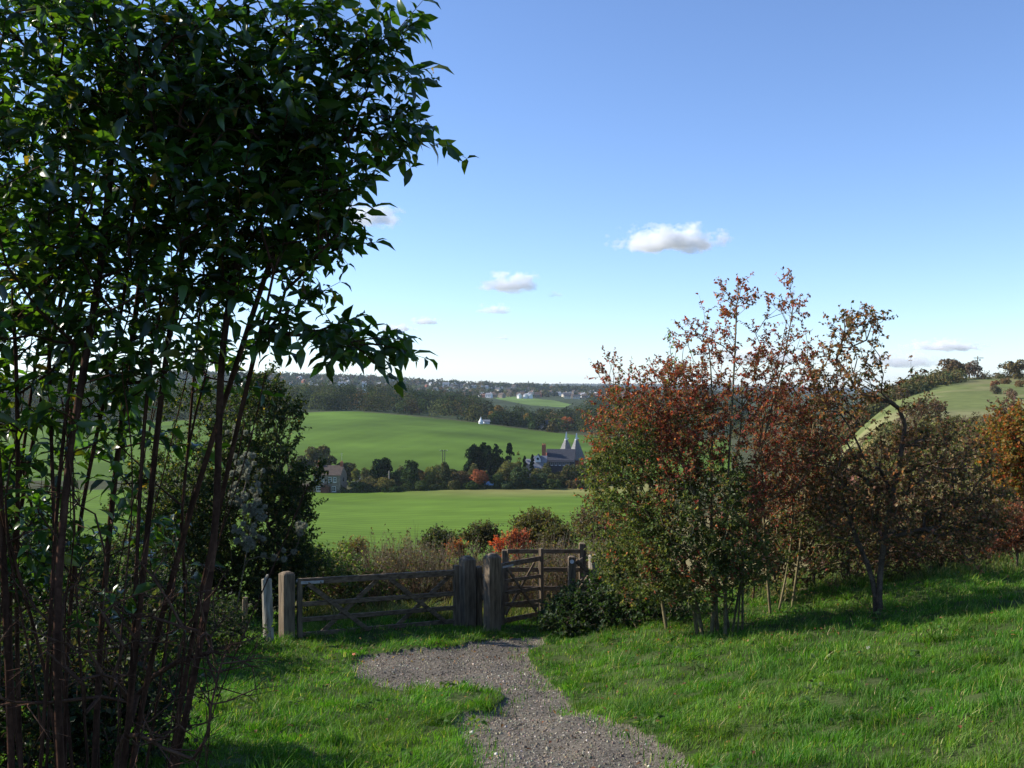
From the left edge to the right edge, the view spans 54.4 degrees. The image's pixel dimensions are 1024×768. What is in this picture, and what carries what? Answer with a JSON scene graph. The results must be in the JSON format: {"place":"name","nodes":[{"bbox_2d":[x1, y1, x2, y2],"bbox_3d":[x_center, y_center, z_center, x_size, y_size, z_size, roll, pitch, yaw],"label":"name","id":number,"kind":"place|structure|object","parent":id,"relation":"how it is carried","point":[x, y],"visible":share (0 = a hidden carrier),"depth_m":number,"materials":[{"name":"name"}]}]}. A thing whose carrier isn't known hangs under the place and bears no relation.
{"place":"outdoors","nodes":[
{"label":"outdoors","id":0,"kind":"place"},
{"bbox_2d":[8,483,671,601],"bbox_3d":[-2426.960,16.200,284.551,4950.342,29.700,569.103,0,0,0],"label":"crop field","id":1,"kind":"structure","parent":0,"point":[341,515],"depth_m":206.82,"materials":[{"name":"green plant"}]},
{"bbox_2d":[313,460,347,492],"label":"house","id":2,"kind":"structure","parent":1,"relation":"on","point":[337,476],"depth_m":283.17,"materials":[{"name":"grey brick"}]},
{"bbox_2d":[350,481,365,492],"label":"bush","id":3,"kind":"object","parent":1,"relation":"on","point":[358,486],"visible":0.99,"depth_m":282.45,"materials":[{"name":"green plant"}]},
{"bbox_2d":[361,475,376,488],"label":"bush","id":4,"kind":"object","parent":1,"relation":"on","point":[368,480],"visible":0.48,"depth_m":286.82,"materials":[{"name":"green plant"}]},
{"bbox_2d":[373,477,394,489],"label":"bush","id":5,"kind":"object","parent":1,"relation":"on","point":[386,483],"visible":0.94,"depth_m":284.52,"materials":[{"name":"green plant"}]},
{"bbox_2d":[381,484,400,492],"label":"bush","id":6,"kind":"object","parent":1,"relation":"on","point":[394,488],"visible":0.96,"depth_m":281.45,"materials":[{"name":"green plant"}]},
{"bbox_2d":[400,460,419,489],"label":"tree","id":7,"kind":"object","parent":1,"relation":"on","point":[410,476],"visible":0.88,"depth_m":289.19,"materials":[{"name":"green plant"}]},
{"bbox_2d":[415,480,427,490],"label":"bush","id":8,"kind":"object","parent":1,"relation":"on","point":[421,484],"visible":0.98,"depth_m":283.19,"materials":[{"name":"green plant"}]},
{"bbox_2d":[423,466,436,486],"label":"tree","id":9,"kind":"object","parent":1,"relation":"on","point":[430,477],"visible":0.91,"depth_m":290.14,"materials":[{"name":"green plant"}]},
{"bbox_2d":[435,462,452,487],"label":"tree","id":10,"kind":"object","parent":1,"relation":"on","point":[443,474],"visible":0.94,"depth_m":287.84,"materials":[{"name":"green plant"}]},
{"bbox_2d":[444,479,460,489],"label":"bush","id":11,"kind":"object","parent":1,"relation":"on","point":[453,484],"visible":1,"depth_m":284.65,"materials":[{"name":"green plant"}]},
{"bbox_2d":[305,481,600,492],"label":"hedge","id":12,"kind":"object","parent":1,"relation":"on","point":[369,487],"visible":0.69,"depth_m":284.84,"materials":[{"name":"green plant"}]},
{"bbox_2d":[451,470,472,485],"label":"tree","id":13,"kind":"object","parent":1,"relation":"on","point":[462,476],"visible":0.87,"depth_m":290.47,"materials":[{"name":"green plant"}]},
{"bbox_2d":[462,480,478,489],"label":"bush","id":14,"kind":"object","parent":1,"relation":"on","point":[471,485],"visible":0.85,"depth_m":284.00,"materials":[{"name":"green plant"}]},
{"bbox_2d":[469,469,488,484],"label":"tree","id":15,"kind":"object","parent":1,"relation":"on","point":[480,476],"visible":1,"depth_m":286.38,"materials":[{"name":"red plant"}]},
{"bbox_2d":[359,462,602,487],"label":"trees","id":16,"kind":"object","parent":1,"relation":"on","point":[546,469],"visible":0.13,"depth_m":297.51,"materials":[{"name":"green plant"}]},
{"bbox_2d":[489,473,503,486],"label":"tree","id":17,"kind":"object","parent":1,"relation":"on","point":[497,480],"visible":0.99,"depth_m":285.98,"materials":[{"name":"green plant"}]},
{"bbox_2d":[497,460,518,479],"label":"tree","id":18,"kind":"object","parent":1,"relation":"on","point":[505,468],"visible":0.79,"depth_m":292.27,"materials":[{"name":"green plant"}]},
{"bbox_2d":[500,480,516,488],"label":"bush","id":19,"kind":"object","parent":1,"relation":"on","point":[508,484],"visible":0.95,"depth_m":284.80,"materials":[{"name":"green plant"}]},
{"bbox_2d":[509,467,532,487],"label":"tree","id":20,"kind":"object","parent":1,"relation":"on","point":[519,475],"visible":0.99,"depth_m":286.71,"materials":[{"name":"green plant"}]},
{"bbox_2d":[530,472,547,484],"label":"tree","id":21,"kind":"object","parent":1,"relation":"on","point":[539,478],"visible":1,"depth_m":288.71,"materials":[{"name":"green plant"}]},
{"bbox_2d":[542,479,560,489],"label":"bush","id":22,"kind":"object","parent":1,"relation":"on","point":[551,484],"visible":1,"depth_m":284.52,"materials":[{"name":"green plant"}]},
{"bbox_2d":[547,473,563,481],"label":"tree","id":23,"kind":"object","parent":1,"relation":"on","point":[555,477],"visible":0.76,"depth_m":291.22,"materials":[{"name":"green plant"}]},
{"bbox_2d":[560,464,576,483],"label":"bush","id":24,"kind":"object","parent":1,"relation":"on","point":[567,473],"visible":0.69,"depth_m":293.48,"materials":[{"name":"green plant"}]},
{"bbox_2d":[566,477,584,488],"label":"bush","id":25,"kind":"object","parent":1,"relation":"on","point":[573,483],"visible":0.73,"depth_m":287.54,"materials":[{"name":"green plant"}]},
{"bbox_2d":[878,424,924,459],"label":"scrub bush","id":26,"kind":"object","parent":1,"relation":"on","point":[910,435],"visible":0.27,"depth_m":59.78,"materials":[{"name":"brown plant"}]},
{"bbox_2d":[0,411,731,481],"bbox_3d":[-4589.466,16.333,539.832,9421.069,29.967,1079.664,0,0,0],"label":"crop field","id":27,"kind":"structure","parent":0,"point":[361,439],"depth_m":452.58,"materials":[{"name":"green plant"}]},
{"bbox_2d":[462,443,480,473],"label":"tree","id":28,"kind":"object","parent":27,"relation":"on","point":[472,457],"visible":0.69,"depth_m":316.94,"materials":[{"name":"green plant"}]},
{"bbox_2d":[475,442,487,470],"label":"tree","id":29,"kind":"object","parent":27,"relation":"on","point":[481,447],"visible":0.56,"depth_m":317.66,"materials":[{"name":"green plant"}]},
{"bbox_2d":[480,445,495,478],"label":"tree","id":30,"kind":"object","parent":27,"relation":"on","point":[487,452],"visible":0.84,"depth_m":315.96,"materials":[{"name":"green plant"}]},
{"bbox_2d":[490,444,504,476],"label":"tree","id":31,"kind":"object","parent":27,"relation":"on","point":[498,463],"visible":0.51,"depth_m":314.98,"materials":[{"name":"green plant"}]},
{"bbox_2d":[505,442,514,466],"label":"tree","id":32,"kind":"object","parent":27,"relation":"on","point":[509,447],"visible":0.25,"depth_m":315.50,"materials":[{"name":"green plant"}]},
{"bbox_2d":[526,432,585,477],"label":"oast house","id":33,"kind":"structure","parent":27,"relation":"on","point":[561,457],"depth_m":320.54,"materials":[{"name":"stone"}]},
{"bbox_2d":[295,591,587,624],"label":"grass","id":34,"kind":"structure","parent":0,"point":[330,610],"depth_m":18.52,"materials":[{"name":"green plant"}]},
{"bbox_2d":[0,556,1023,767],"bbox_3d":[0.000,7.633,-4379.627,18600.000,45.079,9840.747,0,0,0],"label":"ground","id":35,"kind":"structure","parent":0,"point":[831,701],"depth_m":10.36,"materials":[{"name":"green plant"}]},
{"bbox_2d":[0,560,220,767],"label":"undergrowth bush","id":36,"kind":"object","parent":35,"relation":"on","point":[108,715],"visible":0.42,"depth_m":6.92,"materials":[{"name":"green plant"}]},
{"bbox_2d":[0,499,264,660],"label":"hedge shrub","id":37,"kind":"object","parent":35,"relation":"on","point":[224,625],"visible":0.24,"depth_m":13.36,"materials":[{"name":"green plant"}]},
{"bbox_2d":[100,360,332,621],"bbox_3d":[-5.384,1.975,18.103,4.164,4.860,3.146,0,0,0],"label":"hedge shrub","id":38,"kind":"object","parent":35,"relation":"on","point":[198,536],"visible":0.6,"depth_m":17.91,"materials":[{"name":"green plant"}]},
{"bbox_2d":[225,423,308,620],"bbox_3d":[-4.255,2.398,17.021,1.209,3.483,1.209,0,0,37],"label":"wild clematis","id":39,"kind":"object","parent":38,"relation":"attached to","point":[253,510],"visible":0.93,"depth_m":16.80,"materials":[{"name":"grey plant"}]},
{"bbox_2d":[0,0,478,767],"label":"tall shrub","id":40,"kind":"object","parent":35,"relation":"on","point":[190,114],"visible":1,"depth_m":4.34,"materials":[{"name":"green plant"}]},
{"bbox_2d":[242,597,247,631],"bbox_3d":[-4.345,3.872,16.202,0.092,0.807,0.095,0,0,0],"label":"round post","id":41,"kind":"object","parent":35,"relation":"on","point":[244,602],"visible":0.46,"depth_m":16.17,"materials":[{"name":"grey wood"}]},
{"bbox_2d":[247,619,277,647],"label":"wild plant","id":42,"kind":"object","parent":35,"relation":"on","point":[266,629],"visible":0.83,"depth_m":14.62,"materials":[{"name":"green plant"}]},
{"bbox_2d":[261,574,273,641],"bbox_3d":[-3.822,3.604,15.600,0.203,1.248,0.172,0,0,0],"label":"round post","id":43,"kind":"object","parent":35,"relation":"on","point":[267,605],"visible":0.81,"depth_m":15.53,"materials":[{"name":"grey wood"}]},
{"bbox_2d":[279,571,297,637],"bbox_3d":[-3.583,3.667,16.032,0.295,1.309,0.198,0,0,-40],"label":"gate post","id":44,"kind":"object","parent":35,"relation":"on","point":[286,602],"visible":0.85,"depth_m":15.93,"materials":[{"name":"brown wood"}]},
{"bbox_2d":[297,565,458,637],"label":"field gate","id":45,"kind":"structure","parent":44,"relation":"attached to","point":[344,613],"depth_m":16.74,"materials":[{"name":"brown wood"}]},
{"bbox_2d":[278,536,417,610],"bbox_3d":[-3.297,3.865,19.647,3.061,1.952,2.039,0,0,-29],"label":"bramble bush","id":46,"kind":"object","parent":35,"relation":"on","point":[338,569],"visible":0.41,"depth_m":19.44,"materials":[{"name":"green plant"}]},
{"bbox_2d":[459,555,475,626],"bbox_3d":[-0.792,3.790,17.600,0.233,1.504,0.233,0,0,-30],"label":"gate post","id":47,"kind":"object","parent":35,"relation":"on","point":[467,589],"visible":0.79,"depth_m":17.51,"materials":[{"name":"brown wood"}]},
{"bbox_2d":[476,566,482,626],"bbox_3d":[-0.601,3.905,17.719,0.123,1.334,0.122,0,0,-29],"label":"gate post","id":48,"kind":"object","parent":35,"relation":"on","point":[479,601],"visible":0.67,"depth_m":17.66,"materials":[{"name":"brown wood"}]},
{"bbox_2d":[483,553,500,632],"bbox_3d":[-0.335,3.669,16.900,0.232,1.598,0.233,0,0,-30],"label":"gate post","id":49,"kind":"object","parent":35,"relation":"on","point":[491,590],"visible":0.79,"depth_m":16.81,"materials":[{"name":"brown wood"}]},
{"bbox_2d":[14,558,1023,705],"bbox_3d":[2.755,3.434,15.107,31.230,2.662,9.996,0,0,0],"label":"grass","id":50,"kind":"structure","parent":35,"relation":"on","point":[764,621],"depth_m":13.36,"materials":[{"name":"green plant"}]},
{"bbox_2d":[502,543,593,623],"bbox_3d":[0.881,3.821,18.421,1.728,1.628,1.431,0,0,38],"label":"kissing gate enclosure","id":51,"kind":"object","parent":35,"relation":"on","point":[581,562],"visible":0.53,"depth_m":18.49,"materials":[{"name":"brown wood"}]},
{"bbox_2d":[501,548,543,624],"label":"kissing gate","id":52,"kind":"structure","parent":51,"relation":"attached to","point":[539,558],"depth_m":17.76,"materials":[{"name":"brown wood"}]},
{"bbox_2d":[114,571,1023,767],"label":"weeds","id":53,"kind":"object","parent":35,"relation":"on","point":[694,661],"visible":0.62,"depth_m":9.68,"materials":[{"name":"green plant"}]},
{"bbox_2d":[568,556,575,593],"bbox_3d":[1.038,3.702,17.297,0.132,1.434,0.139,0,0,0],"label":"waymark post","id":54,"kind":"object","parent":35,"relation":"on","point":[571,567],"visible":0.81,"depth_m":17.24,"materials":[{"name":"grey wood"}]},
{"bbox_2d":[153,568,1022,767],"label":"fallen leaves","id":55,"kind":"object","parent":35,"relation":"on","point":[744,698],"visible":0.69,"depth_m":12.89,"materials":[{"name":"brown plant"}]},
{"bbox_2d":[588,554,599,597],"bbox_3d":[1.489,3.732,18.000,0.221,1.288,0.223,0,0,0],"label":"round post","id":56,"kind":"object","parent":35,"relation":"on","point":[590,565],"visible":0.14,"depth_m":17.93,"materials":[{"name":"grey wood"}]},
{"bbox_2d":[524,554,708,637],"bbox_3d":[1.880,3.470,16.410,3.033,1.568,2.215,0,0,22],"label":"bramble bush","id":57,"kind":"object","parent":35,"relation":"on","point":[573,609],"visible":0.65,"depth_m":16.11,"materials":[{"name":"green plant"}]},
{"bbox_2d":[664,328,683,624],"bbox_3d":[2.442,1.426,14.937,0.287,4.565,0.484,0,0,23],"label":"sapling","id":58,"kind":"object","parent":35,"relation":"on","point":[672,386],"visible":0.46,"depth_m":14.89,"materials":[{"name":"brown plant"}]},
{"bbox_2d":[574,266,867,635],"bbox_3d":[3.197,0.978,14.563,4.586,5.450,3.394,0,0,0],"label":"spindle bush","id":59,"kind":"object","parent":35,"relation":"on","point":[652,577],"visible":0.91,"depth_m":14.20,"materials":[{"name":"green plant"}]},
{"bbox_2d":[764,575,806,605],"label":"wild plant","id":60,"kind":"object","parent":35,"relation":"on","point":[786,592],"visible":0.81,"depth_m":15.90,"materials":[{"name":"green plant"}]},
{"bbox_2d":[703,389,932,599],"bbox_3d":[5.306,1.864,17.390,4.420,3.649,2.617,0,0,-32],"label":"thicket shrub","id":61,"kind":"object","parent":35,"relation":"on","point":[854,556],"visible":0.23,"depth_m":17.01,"materials":[{"name":"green plant"}]},
{"bbox_2d":[816,558,848,592],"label":"wild plant","id":62,"kind":"object","parent":35,"relation":"on","point":[831,570],"visible":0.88,"depth_m":16.38,"materials":[{"name":"green plant"}]},
{"bbox_2d":[736,546,1023,598],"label":"grass","id":63,"kind":"structure","parent":35,"relation":"on","point":[959,565],"depth_m":17.53,"materials":[{"name":"green plant"}]},
{"bbox_2d":[786,300,1023,614],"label":"hawthorn tree","id":64,"kind":"object","parent":35,"relation":"on","point":[894,507],"visible":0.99,"depth_m":13.74,"materials":[{"name":"brown plant"}]},
{"bbox_2d":[858,498,1022,571],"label":"thicket shrub","id":65,"kind":"object","parent":35,"relation":"on","point":[927,549],"visible":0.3,"depth_m":18.32,"materials":[{"name":"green plant"}]},
{"bbox_2d":[979,497,1023,566],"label":"thicket shrub","id":66,"kind":"object","parent":35,"relation":"on","point":[1016,541],"visible":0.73,"depth_m":16.98,"materials":[{"name":"red plant"}]},
{"bbox_2d":[0,0,1023,390],"label":"sky","id":67,"kind":"structure","parent":0,"point":[634,156],"materials":[{"name":"blue"}]},
{"bbox_2d":[3,375,1023,609],"bbox_3d":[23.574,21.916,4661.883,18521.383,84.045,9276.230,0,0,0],"label":"hills","id":68,"kind":"structure","parent":0,"point":[968,398],"depth_m":308.37,"materials":[{"name":"green plant"}]},
{"bbox_2d":[228,460,284,489],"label":"wood","id":69,"kind":"object","parent":68,"relation":"on","point":[257,470],"visible":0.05,"depth_m":299.81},
{"bbox_2d":[287,455,311,473],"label":"tree","id":70,"kind":"object","parent":68,"relation":"on","point":[306,460],"visible":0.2,"depth_m":307.83,"materials":[{"name":"green plant"}]},
{"bbox_2d":[304,444,336,469],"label":"tree","id":71,"kind":"object","parent":68,"relation":"on","point":[313,455],"visible":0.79,"depth_m":310.74,"materials":[{"name":"green plant"}]},
{"bbox_2d":[336,462,356,482],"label":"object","id":72,"kind":"object","parent":68,"relation":"on","point":[349,467],"visible":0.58,"depth_m":309.24,"materials":[{"name":"green plant"}]},
{"bbox_2d":[332,535,370,571],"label":"scrub bush","id":73,"kind":"object","parent":68,"relation":"on","point":[352,544],"visible":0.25,"depth_m":33.89,"materials":[{"name":"green plant"}]},
{"bbox_2d":[351,468,360,481],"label":"tree","id":74,"kind":"object","parent":68,"relation":"on","point":[356,474],"visible":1,"depth_m":299.06,"materials":[{"name":"green plant"}]},
{"bbox_2d":[0,377,751,438],"bbox_3d":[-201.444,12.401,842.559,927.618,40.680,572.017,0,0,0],"label":"wood","id":75,"kind":"object","parent":68,"relation":"on","point":[324,396],"visible":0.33,"depth_m":670.76,"materials":[{"name":"green plant"}]},
{"bbox_2d":[369,457,392,478],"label":"tree","id":76,"kind":"object","parent":68,"relation":"on","point":[381,467],"visible":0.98,"depth_m":295.46,"materials":[{"name":"green plant"}]},
{"bbox_2d":[153,370,641,389],"bbox_3d":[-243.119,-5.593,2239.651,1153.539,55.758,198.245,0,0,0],"label":"wood","id":77,"kind":"object","parent":68,"relation":"on","point":[308,375],"visible":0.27,"depth_m":2203.58,"materials":[{"name":"green plant"}]},
{"bbox_2d":[390,469,404,484],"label":"tree","id":78,"kind":"object","parent":68,"relation":"on","point":[393,475],"visible":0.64,"depth_m":296.53,"materials":[{"name":"green plant"}]},
{"bbox_2d":[415,521,464,567],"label":"scrub bush","id":79,"kind":"object","parent":68,"relation":"on","point":[439,534],"visible":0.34,"depth_m":33.81,"materials":[{"name":"green plant"}]},
{"bbox_2d":[262,511,631,611],"bbox_3d":[-1.524,6.457,30.873,16.207,7.797,23.944,0,0,0],"label":"scrub","id":80,"kind":"object","parent":68,"relation":"on","point":[409,562],"visible":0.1,"depth_m":20.10,"materials":[{"name":"brown plant"}]},
{"bbox_2d":[441,536,468,566],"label":"scrub bush","id":81,"kind":"object","parent":68,"relation":"on","point":[461,544],"visible":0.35,"depth_m":29.88,"materials":[{"name":"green plant"}]},
{"bbox_2d":[155,370,781,401],"bbox_3d":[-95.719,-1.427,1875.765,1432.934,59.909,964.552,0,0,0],"label":"wood","id":82,"kind":"object","parent":68,"relation":"on","point":[545,389],"visible":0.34,"depth_m":1911.52,"materials":[{"name":"green plant"}]},
{"bbox_2d":[460,518,503,565],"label":"scrub bush","id":83,"kind":"object","parent":68,"relation":"on","point":[485,533],"visible":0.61,"depth_m":35.80,"materials":[{"name":"green plant"}]},
{"bbox_2d":[488,535,507,555],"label":"spindle bush","id":84,"kind":"object","parent":68,"relation":"on","point":[502,544],"visible":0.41,"depth_m":27.97,"materials":[{"name":"red plant"}]},
{"bbox_2d":[501,526,535,575],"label":"spindle bush","id":85,"kind":"object","parent":68,"relation":"on","point":[514,537],"visible":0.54,"depth_m":29.90,"materials":[{"name":"red plant"}]},
{"bbox_2d":[420,389,636,406],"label":"wood","id":86,"kind":"object","parent":68,"relation":"on","point":[593,399],"visible":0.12,"depth_m":1208.14,"materials":[{"name":"green plant"}]},
{"bbox_2d":[507,506,571,565],"bbox_3d":[0.947,7.000,38.049,2.728,4.881,2.257,0,0,0],"label":"scrub bush","id":87,"kind":"object","parent":68,"relation":"on","point":[536,519],"visible":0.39,"depth_m":37.66,"materials":[{"name":"green plant"}]},
{"bbox_2d":[535,519,580,563],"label":"scrub bush","id":88,"kind":"object","parent":68,"relation":"on","point":[561,530],"visible":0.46,"depth_m":35.80,"materials":[{"name":"green plant"}]},
{"bbox_2d":[561,416,576,430],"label":"tree","id":89,"kind":"object","parent":68,"relation":"on","point":[568,419],"visible":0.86,"depth_m":615.82,"materials":[{"name":"brown plant"}]},
{"bbox_2d":[569,505,622,558],"bbox_3d":[3.416,7.218,40.061,2.852,4.952,2.472,0,0,0],"label":"scrub bush","id":90,"kind":"object","parent":68,"relation":"on","point":[581,524],"visible":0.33,"depth_m":39.76,"materials":[{"name":"green plant"}]},
{"bbox_2d":[510,383,870,391],"bbox_3d":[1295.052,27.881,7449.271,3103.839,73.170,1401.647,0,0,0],"label":"wood","id":91,"kind":"object","parent":68,"relation":"on","point":[637,384],"visible":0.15,"depth_m":6898.70,"materials":[{"name":"green plant"}]},
{"bbox_2d":[828,365,969,448],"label":"wood","id":92,"kind":"object","parent":68,"relation":"on","point":[917,384],"visible":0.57,"depth_m":316.62,"materials":[{"name":"green plant"}]},
{"bbox_2d":[779,411,1023,567],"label":"scrub","id":93,"kind":"object","parent":68,"relation":"on","point":[961,449],"visible":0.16,"depth_m":32.50,"materials":[{"name":"brown plant"}]},
{"bbox_2d":[795,411,1023,520],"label":"scrub wood","id":94,"kind":"object","parent":68,"relation":"on","point":[884,431],"visible":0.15,"depth_m":101.78,"materials":[{"name":"green plant"}]},
{"bbox_2d":[894,388,948,421],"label":"scrub bush","id":95,"kind":"object","parent":68,"relation":"on","point":[926,409],"visible":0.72,"depth_m":149.12,"materials":[{"name":"brown plant"}]},
{"bbox_2d":[920,446,959,463],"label":"scrub bush","id":96,"kind":"object","parent":68,"relation":"on","point":[928,450],"visible":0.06,"depth_m":49.93,"materials":[{"name":"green plant"}]},
{"bbox_2d":[937,358,966,374],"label":"tree","id":97,"kind":"object","parent":68,"relation":"on","point":[952,363],"visible":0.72,"depth_m":360.85,"materials":[{"name":"green plant"}]},
{"bbox_2d":[952,419,985,438],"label":"scrub bush","id":98,"kind":"object","parent":68,"relation":"on","point":[971,423],"visible":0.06,"depth_m":75.14,"materials":[{"name":"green plant"}]},
{"bbox_2d":[963,360,982,378],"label":"tree","id":99,"kind":"object","parent":68,"relation":"on","point":[969,366],"visible":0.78,"depth_m":366.54,"materials":[{"name":"green plant"}]},
{"bbox_2d":[989,385,1001,393],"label":"bush","id":100,"kind":"object","parent":68,"relation":"on","point":[997,389],"visible":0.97,"depth_m":269.18,"materials":[{"name":"green plant"}]},
{"bbox_2d":[971,370,1023,378],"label":"wood","id":101,"kind":"object","parent":68,"relation":"on","point":[998,375],"visible":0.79,"depth_m":357.37,"materials":[{"name":"green plant"}]},
{"bbox_2d":[971,398,1023,511],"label":"maple tree","id":102,"kind":"object","parent":68,"relation":"on","point":[1010,427],"visible":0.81,"depth_m":26.84,"materials":[{"name":"orange plant"}]},
{"bbox_2d":[985,394,1023,415],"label":"scrub bush","id":103,"kind":"object","parent":68,"relation":"on","point":[1013,399],"visible":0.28,"depth_m":139.98,"materials":[{"name":"brown plant"}]},
{"bbox_2d":[1002,388,1017,398],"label":"bush","id":104,"kind":"object","parent":68,"relation":"on","point":[1009,393],"visible":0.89,"depth_m":249.52,"materials":[{"name":"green plant"}]},
{"bbox_2d":[997,359,1023,378],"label":"tree","id":105,"kind":"object","parent":68,"relation":"on","point":[1015,368],"visible":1,"depth_m":349.78,"materials":[{"name":"green plant"}]},
{"bbox_2d":[346,636,692,767],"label":"path","id":106,"kind":"structure","parent":0,"point":[558,730],"depth_m":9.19,"materials":[{"name":"grey gravel"}]},
{"bbox_2d":[495,396,571,406],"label":"crop field","id":107,"kind":"structure","parent":0,"point":[541,402],"depth_m":1275.92,"materials":[{"name":"green plant"}]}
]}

